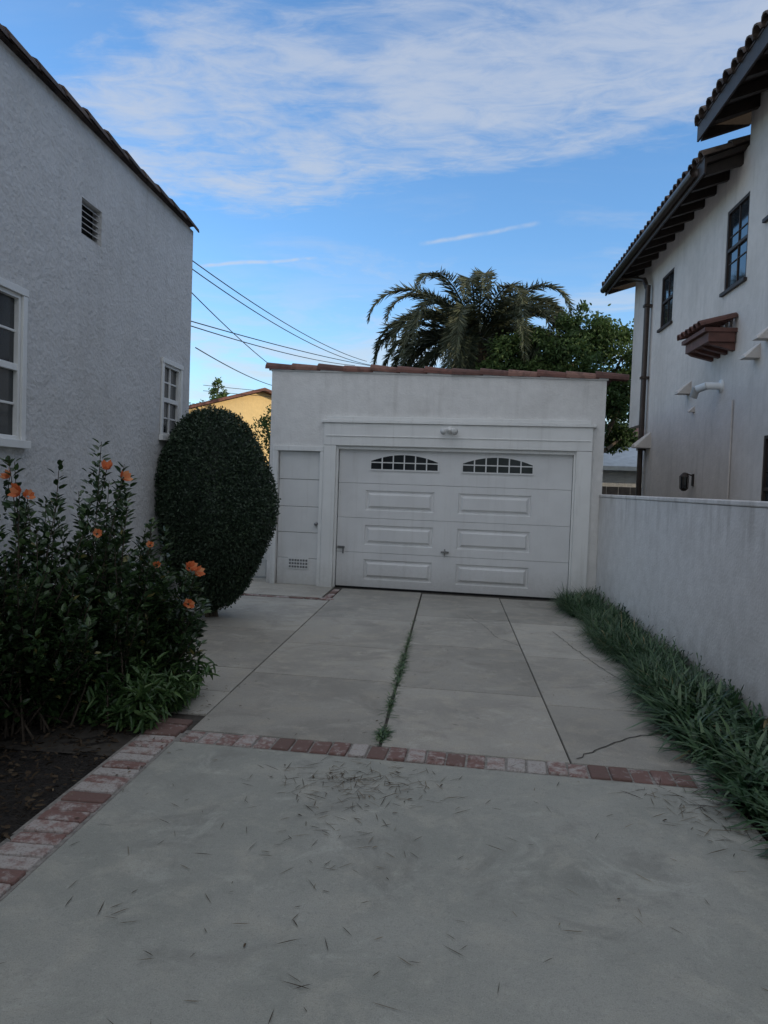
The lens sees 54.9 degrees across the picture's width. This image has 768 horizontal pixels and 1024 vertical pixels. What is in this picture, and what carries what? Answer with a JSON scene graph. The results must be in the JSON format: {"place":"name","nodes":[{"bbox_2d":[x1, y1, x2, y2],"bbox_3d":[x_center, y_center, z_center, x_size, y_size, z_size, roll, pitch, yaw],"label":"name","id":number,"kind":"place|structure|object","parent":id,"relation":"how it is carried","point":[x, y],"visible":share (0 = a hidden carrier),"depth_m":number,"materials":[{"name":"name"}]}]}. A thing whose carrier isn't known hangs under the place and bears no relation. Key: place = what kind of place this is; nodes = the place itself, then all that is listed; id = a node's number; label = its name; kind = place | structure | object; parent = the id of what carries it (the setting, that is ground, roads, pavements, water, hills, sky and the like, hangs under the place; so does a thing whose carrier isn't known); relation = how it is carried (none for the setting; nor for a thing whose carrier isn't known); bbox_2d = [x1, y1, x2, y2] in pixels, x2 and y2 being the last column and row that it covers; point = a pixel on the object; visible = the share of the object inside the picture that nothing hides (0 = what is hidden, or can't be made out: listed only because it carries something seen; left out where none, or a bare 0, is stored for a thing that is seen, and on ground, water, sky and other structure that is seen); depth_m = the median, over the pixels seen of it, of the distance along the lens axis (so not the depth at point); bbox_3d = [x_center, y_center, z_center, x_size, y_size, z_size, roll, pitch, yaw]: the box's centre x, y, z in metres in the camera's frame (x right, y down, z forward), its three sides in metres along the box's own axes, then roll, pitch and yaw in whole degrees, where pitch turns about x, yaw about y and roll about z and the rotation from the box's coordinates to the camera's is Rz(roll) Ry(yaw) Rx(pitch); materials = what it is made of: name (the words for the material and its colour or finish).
{"place":"outdoors","nodes":[
{"label":"outdoors","id":0,"kind":"place"},
{"bbox_2d":[189,392,271,461],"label":"walls","id":1,"kind":"structure","parent":0,"point":[249,408],"depth_m":29.86,"materials":[{"name":"yellow paint"}]},
{"bbox_2d":[189,388,271,408],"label":"roof","id":2,"kind":"structure","parent":1,"relation":"on","point":[264,390],"depth_m":29.19,"materials":[{"name":"ceramic"}]},
{"bbox_2d":[191,261,370,396],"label":"utility wires","id":3,"kind":"object","parent":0,"point":[257,339],"visible":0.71,"depth_m":15.78,"materials":[{"name":"black rubber"}]},
{"bbox_2d":[0,578,767,1023],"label":"driveway","id":4,"kind":"structure","parent":0,"point":[318,670],"depth_m":3.14,"materials":[{"name":"concrete"}]},
{"bbox_2d":[253,548,266,576],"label":"white gate","id":5,"kind":"structure","parent":4,"relation":"on","point":[262,568],"depth_m":12.01,"materials":[{"name":"paint"}]},
{"bbox_2d":[3,604,767,1023],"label":"fallen leaves","id":6,"kind":"object","parent":4,"relation":"on","point":[419,806],"visible":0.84,"depth_m":3.72,"materials":[{"name":"brown plant"}]},
{"bbox_2d":[372,599,423,744],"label":"grass","id":7,"kind":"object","parent":4,"relation":"on","point":[383,733],"visible":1,"depth_m":5.69,"materials":[{"name":"green plant"}]},
{"bbox_2d":[0,0,767,423],"label":"sky","id":8,"kind":"structure","parent":0,"point":[324,157],"materials":[{"name":"blue"}]},
{"bbox_2d":[265,362,629,599],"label":"garage","id":9,"kind":"structure","parent":0,"point":[480,482],"depth_m":11.02,"materials":[{"name":"paint"}]},
{"bbox_2d":[276,451,319,584],"bbox_3d":[-1.323,0.093,11.448,0.650,2.054,0.035,2,2,10],"label":"side door","id":10,"kind":"structure","parent":9,"relation":"in","point":[294,492],"depth_m":11.43,"materials":[{"name":"white paint"}]},
{"bbox_2d":[369,454,533,474],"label":"door window frames","id":11,"kind":"structure","parent":9,"relation":"in","point":[393,455],"depth_m":10.96,"materials":[{"name":"paint"}]},
{"bbox_2d":[371,455,532,473],"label":"door window glass","id":12,"kind":"structure","parent":9,"relation":"in","point":[397,458],"depth_m":10.97,"materials":[{"name":"black glass"}]},
{"bbox_2d":[336,449,572,597],"bbox_3d":[0.997,0.143,11.041,3.470,2.112,0.028,2,2,10],"label":"overhead door","id":13,"kind":"structure","parent":9,"relation":"in","point":[502,534],"depth_m":11.02,"materials":[{"name":"paint"}]},
{"bbox_2d":[253,560,767,840],"bbox_3d":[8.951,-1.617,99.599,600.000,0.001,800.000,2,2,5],"label":"ground","id":14,"kind":"structure","parent":0,"point":[265,577],"depth_m":12.80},
{"bbox_2d":[0,723,140,842],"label":"garden bed","id":15,"kind":"object","parent":14,"relation":"on","point":[65,763],"visible":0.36,"depth_m":3.92,"materials":[{"name":"soil"}]},
{"bbox_2d":[0,715,161,839],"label":"mulch chips","id":16,"kind":"object","parent":15,"relation":"on","point":[28,798],"visible":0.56,"depth_m":4.11,"materials":[{"name":"brown wood"}]},
{"bbox_2d":[0,438,212,741],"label":"flowering shrub","id":17,"kind":"object","parent":15,"relation":"on","point":[51,634],"visible":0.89,"depth_m":4.66,"materials":[{"name":"green plant"}]},
{"bbox_2d":[13,645,218,733],"bbox_3d":[-1.863,1.063,5.070,1.431,0.517,1.420,2,2,5],"label":"perennial plant","id":18,"kind":"object","parent":15,"relation":"on","point":[145,695],"visible":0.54,"depth_m":4.70,"materials":[{"name":"green plant"}]},
{"bbox_2d":[0,40,192,621],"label":"walls","id":19,"kind":"structure","parent":14,"relation":"on","point":[109,322],"depth_m":6.35,"materials":[{"name":"paint"}]},
{"bbox_2d":[0,293,14,434],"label":"side window glass","id":20,"kind":"object","parent":19,"relation":"attached to","point":[6,348],"depth_m":5.34,"materials":[{"name":"glass"}]},
{"bbox_2d":[0,277,30,448],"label":"side window frame","id":21,"kind":"object","parent":19,"relation":"attached to","point":[17,437],"visible":1,"depth_m":5.43,"materials":[{"name":"white paint"}]},
{"bbox_2d":[81,205,92,239],"bbox_3d":[-2.629,-2.523,6.444,0.001,0.310,0.360,2,2,5],"label":"vent void","id":22,"kind":"object","parent":19,"relation":"attached to","point":[87,222],"visible":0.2,"depth_m":6.52,"materials":[{"name":"black"}]},
{"bbox_2d":[81,204,98,244],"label":"vent louvres","id":23,"kind":"object","parent":19,"relation":"attached to","point":[91,222],"visible":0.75,"depth_m":6.46,"materials":[{"name":"paint"}]},
{"bbox_2d":[0,24,199,232],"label":"parapet cap tiles","id":24,"kind":"object","parent":19,"relation":"on","point":[39,70],"visible":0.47,"depth_m":6.24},
{"bbox_2d":[159,357,183,440],"bbox_3d":[-2.411,-1.251,8.385,0.085,0.905,0.670,2,2,5],"label":"window frame","id":25,"kind":"object","parent":19,"relation":"attached to","point":[177,403],"visible":0.77,"depth_m":8.38,"materials":[{"name":"white paint"}]},
{"bbox_2d":[163,368,175,433],"bbox_3d":[-2.450,-1.255,8.388,0.001,0.790,0.500,2,2,5],"label":"window glass","id":26,"kind":"object","parent":25,"relation":"attached to","point":[172,397],"visible":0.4,"depth_m":8.46,"materials":[{"name":"glass"}]},
{"bbox_2d":[189,377,228,404],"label":"conifer tree","id":27,"kind":"object","parent":14,"relation":"on","point":[217,381],"visible":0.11,"depth_m":44.74,"materials":[{"name":"green plant"}]},
{"bbox_2d":[247,404,270,464],"bbox_3d":[-3.096,-1.256,21.256,1.975,4.140,1.284,2,2,5],"label":"tree","id":28,"kind":"object","parent":14,"relation":"on","point":[265,425],"visible":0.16,"depth_m":21.24,"materials":[{"name":"green plant"}]},
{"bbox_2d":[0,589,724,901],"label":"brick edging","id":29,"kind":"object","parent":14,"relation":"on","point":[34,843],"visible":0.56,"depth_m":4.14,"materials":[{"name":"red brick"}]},
{"bbox_2d":[367,266,575,371],"bbox_3d":[2.663,-2.941,22.046,6.623,7.838,6.935,2,2,5],"label":"date palm","id":30,"kind":"object","parent":14,"relation":"on","point":[462,335],"visible":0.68,"depth_m":20.69,"materials":[{"name":"green plant"}]},
{"bbox_2d":[472,299,637,455],"bbox_3d":[4.585,-2.319,19.852,5.467,6.900,2.998,2,2,5],"label":"broadleaf tree","id":31,"kind":"object","parent":14,"relation":"on","point":[600,340],"visible":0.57,"depth_m":19.64,"materials":[{"name":"green plant"}]},
{"bbox_2d":[602,486,641,497],"bbox_3d":[1.230,0.069,19.491,26.990,1.800,0.020,2,2,5],"label":"fence","id":32,"kind":"object","parent":14,"relation":"on","point":[620,491],"visible":0.02,"depth_m":19.02,"materials":[{"name":"brown wood"}]},
{"bbox_2d":[595,494,767,724],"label":"block wall","id":33,"kind":"structure","parent":14,"relation":"on","point":[690,575],"depth_m":6.28,"materials":[{"name":"white paint"}]},
{"bbox_2d":[629,90,767,500],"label":"walls","id":34,"kind":"structure","parent":14,"relation":"on","point":[696,443],"depth_m":11.82,"materials":[{"name":"paint"}]},
{"bbox_2d":[621,275,652,495],"bbox_3d":[5.321,-2.067,15.975,0.201,6.306,1.049,1,2,-17],"label":"downspout","id":35,"kind":"object","parent":34,"relation":"attached to","point":[644,377],"visible":0.78,"depth_m":15.51,"materials":[{"name":"brown metal"}]},
{"bbox_2d":[660,268,673,327],"bbox_3d":[5.536,-4.142,14.382,0.040,1.020,0.800,2,2,5],"label":"window frame","id":36,"kind":"object","parent":34,"relation":"attached to","point":[663,292],"visible":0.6,"depth_m":14.53,"materials":[{"name":"brown wood"}]},
{"bbox_2d":[663,272,673,324],"bbox_3d":[5.552,-4.141,14.380,0.001,1.020,0.800,2,2,5],"label":"window glass","id":37,"kind":"object","parent":34,"relation":"attached to","point":[666,297],"visible":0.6,"depth_m":14.47,"materials":[{"name":"glass"}]},
{"bbox_2d":[605,142,749,295],"bbox_3d":[7.223,-5.846,13.871,4.530,1.840,6.900,2,2,5],"label":"roof eave","id":38,"kind":"object","parent":34,"relation":"on","point":[714,171],"visible":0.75,"depth_m":12.38,"materials":[{"name":"brown wood"}]},
{"bbox_2d":[600,168,697,292],"bbox_3d":[4.905,-5.150,14.255,0.135,0.135,6.600,2,2,5],"label":"gutter","id":39,"kind":"object","parent":38,"relation":"attached to","point":[681,188],"visible":1,"depth_m":13.00,"materials":[{"name":"brown metal"}]},
{"bbox_2d":[602,134,750,285],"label":"roof tiles","id":40,"kind":"object","parent":38,"relation":"on","point":[728,145],"visible":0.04,"depth_m":11.01,"materials":[{"name":"brown tile"}]},
{"bbox_2d":[679,473,693,490],"bbox_3d":[5.081,-0.508,12.423,0.232,0.311,0.164,2,2,5],"label":"wall lantern","id":41,"kind":"object","parent":34,"relation":"attached to","point":[683,475],"depth_m":12.39,"materials":[{"name":"black metal"}]},
{"bbox_2d":[680,477,686,488],"bbox_3d":[5.046,-0.493,12.426,0.116,0.200,0.116,2,2,5],"label":"lantern glass","id":42,"kind":"object","parent":41,"relation":"on","point":[683,483],"visible":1,"depth_m":12.38,"materials":[{"name":"black glass"}]},
{"bbox_2d":[631,327,767,448],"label":"vent hoods","id":43,"kind":"object","parent":34,"relation":"attached to","point":[752,353],"visible":0.98,"depth_m":12.48,"materials":[{"name":"paint"}]},
{"bbox_2d":[689,380,723,398],"bbox_3d":[4.944,-1.884,11.338,0.471,0.292,0.207,3,2,19],"label":"flue pipe","id":44,"kind":"object","parent":34,"relation":"attached to","point":[699,388],"visible":1,"depth_m":11.28,"materials":[{"name":"white metal"}]},
{"bbox_2d":[681,327,737,361],"bbox_3d":[4.941,-2.538,11.273,0.460,0.320,1.100,2,2,5],"label":"canopy timber","id":45,"kind":"object","parent":34,"relation":"attached to","point":[709,344],"visible":1,"depth_m":10.97,"materials":[{"name":"brown wood"}]},
{"bbox_2d":[677,312,737,340],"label":"canopy tiles","id":46,"kind":"object","parent":45,"relation":"on","point":[719,321],"visible":0.84,"depth_m":10.89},
{"bbox_2d":[657,215,767,332],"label":"window sills","id":47,"kind":"structure","parent":34,"relation":"attached to","point":[730,288],"depth_m":10.92,"materials":[{"name":"brown wood"}]},
{"bbox_2d":[727,400,733,499],"bbox_3d":[5.038,-0.734,10.772,0.023,1.800,0.023,2,2,5],"label":"conduit","id":48,"kind":"object","parent":34,"relation":"attached to","point":[730,450],"visible":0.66,"depth_m":10.76,"materials":[{"name":"metal"}]},
{"bbox_2d":[697,24,767,141],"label":"roof eave","id":49,"kind":"object","parent":34,"relation":"on","point":[736,103],"visible":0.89,"depth_m":9.79,"materials":[{"name":"brown wood"}]},
{"bbox_2d":[694,10,767,126],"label":"roof tiles","id":50,"kind":"object","parent":49,"relation":"on","point":[758,28],"visible":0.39,"depth_m":9.42,"materials":[{"name":"brown tile"}]},
{"bbox_2d":[724,192,749,289],"bbox_3d":[5.215,-3.946,10.876,0.040,1.220,0.850,2,2,5],"label":"window frame","id":51,"kind":"object","parent":34,"relation":"attached to","point":[729,250],"visible":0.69,"depth_m":10.96,"materials":[{"name":"brown wood"}]},
{"bbox_2d":[728,198,748,286],"bbox_3d":[5.231,-3.945,10.874,0.001,1.220,0.850,2,2,5],"label":"window glass","id":52,"kind":"object","parent":34,"relation":"attached to","point":[734,241],"visible":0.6,"depth_m":10.94,"materials":[{"name":"glass"}]},
{"bbox_2d":[761,435,767,500],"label":"ground window frame","id":53,"kind":"object","parent":34,"relation":"attached to","point":[764,474],"visible":0.53,"depth_m":9.64,"materials":[{"name":"wood"}]},
{"bbox_2d":[765,457,767,500],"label":"ground window glass","id":54,"kind":"object","parent":53,"relation":"in","point":[766,496],"visible":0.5,"depth_m":9.61,"materials":[{"name":"black glass"}]},
{"bbox_2d":[727,793,767,839],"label":"garden bed","id":55,"kind":"object","parent":14,"relation":"on","point":[750,818],"visible":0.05,"depth_m":3.68,"materials":[{"name":"soil"}]},
{"bbox_2d":[539,583,745,715],"bbox_3d":[2.316,1.210,7.906,0.919,0.317,5.963,2,2,5],"label":"liriope border plant","id":56,"kind":"object","parent":55,"relation":"on","point":[617,634],"visible":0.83,"depth_m":6.93,"materials":[{"name":"green plant"}]},
{"bbox_2d":[606,656,767,857],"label":"agapanthus border plant","id":57,"kind":"object","parent":55,"relation":"on","point":[736,745],"visible":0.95,"depth_m":4.48,"materials":[{"name":"green plant"}]},
{"bbox_2d":[602,447,642,488],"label":"grey roof shed","id":58,"kind":"structure","parent":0,"point":[620,469],"depth_m":21.54,"materials":[{"name":"paint"}]},
{"bbox_3d":[-1.974,1.296,7.706,1.200,0.053,4.500,2,2,5],"label":"garden bed","id":59,"kind":"object","parent":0,"visible":0},
{"bbox_2d":[154,404,280,616],"bbox_3d":[-1.942,0.028,8.451,1.492,2.523,1.450,2,2,5],"label":"round topiary bush","id":60,"kind":"object","parent":59,"relation":"on","point":[217,501],"visible":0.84,"depth_m":8.00,"materials":[{"name":"green plant"}]}
]}

